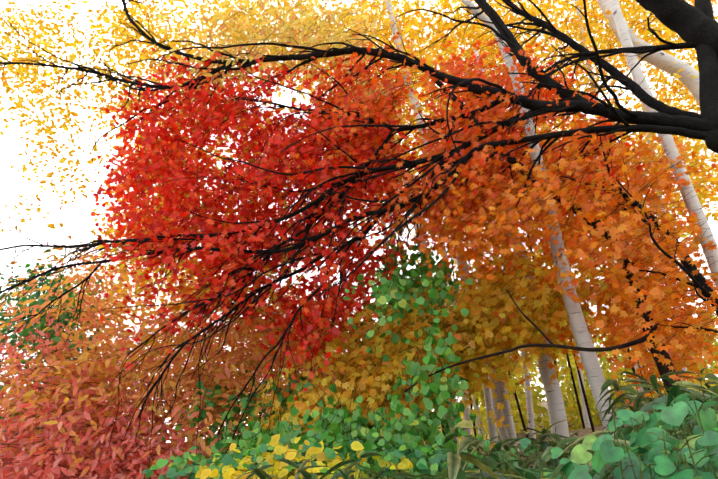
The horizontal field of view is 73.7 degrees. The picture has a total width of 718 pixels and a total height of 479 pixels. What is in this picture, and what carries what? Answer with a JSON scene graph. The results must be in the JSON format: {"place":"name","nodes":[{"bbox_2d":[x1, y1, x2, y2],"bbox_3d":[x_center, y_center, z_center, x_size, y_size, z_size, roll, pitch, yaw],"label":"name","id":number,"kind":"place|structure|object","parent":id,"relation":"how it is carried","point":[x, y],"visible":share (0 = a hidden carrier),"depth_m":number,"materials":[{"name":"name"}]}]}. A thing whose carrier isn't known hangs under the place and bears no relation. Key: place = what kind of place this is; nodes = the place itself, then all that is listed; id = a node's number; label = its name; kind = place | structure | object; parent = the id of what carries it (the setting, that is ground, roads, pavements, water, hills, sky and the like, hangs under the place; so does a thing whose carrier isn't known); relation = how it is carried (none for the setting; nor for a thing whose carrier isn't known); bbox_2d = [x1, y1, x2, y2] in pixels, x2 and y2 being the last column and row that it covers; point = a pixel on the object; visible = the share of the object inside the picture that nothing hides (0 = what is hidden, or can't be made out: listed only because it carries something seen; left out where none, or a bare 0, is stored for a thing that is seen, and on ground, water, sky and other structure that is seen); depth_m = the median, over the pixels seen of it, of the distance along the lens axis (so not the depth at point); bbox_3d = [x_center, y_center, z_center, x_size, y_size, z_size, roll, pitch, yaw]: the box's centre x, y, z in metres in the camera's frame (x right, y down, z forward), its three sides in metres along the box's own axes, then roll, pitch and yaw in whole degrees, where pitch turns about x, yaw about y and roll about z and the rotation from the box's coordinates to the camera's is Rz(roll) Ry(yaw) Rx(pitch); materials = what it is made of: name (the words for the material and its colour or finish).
{"place":"outdoors","nodes":[
{"label":"outdoors","id":0,"kind":"place"},
{"bbox_2d":[0,0,717,478],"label":"maple tree","id":1,"kind":"object","parent":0,"point":[422,328],"visible":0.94,"depth_m":5.74,"materials":[{"name":"plant"}]},
{"bbox_2d":[0,0,717,454],"label":"sky","id":2,"kind":"structure","parent":0,"point":[75,216],"materials":[{"name":"white"}]},
{"bbox_2d":[152,383,695,468],"bbox_3d":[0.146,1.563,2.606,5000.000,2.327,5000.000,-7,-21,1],"label":"ground","id":3,"kind":"structure","parent":0,"point":[583,432],"depth_m":9.62,"materials":[{"name":"green plant"}]},
{"bbox_2d":[0,0,717,478],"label":"trees","id":4,"kind":"object","parent":3,"relation":"on","point":[58,414],"visible":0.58,"depth_m":7.67,"materials":[{"name":"plant"}]},
{"bbox_2d":[235,367,717,478],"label":"undergrowth leaves","id":5,"kind":"object","parent":3,"relation":"on","point":[673,434],"visible":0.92,"depth_m":2.07,"materials":[{"name":"green plant"}]},
{"bbox_2d":[362,76,684,453],"bbox_3d":[2.846,0.303,7.813,5.481,9.769,6.654,-7,-21,1],"label":"brown tree trunk","id":6,"kind":"object","parent":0,"point":[663,369],"visible":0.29,"depth_m":4.91,"materials":[{"name":"brown wood"}]}
]}

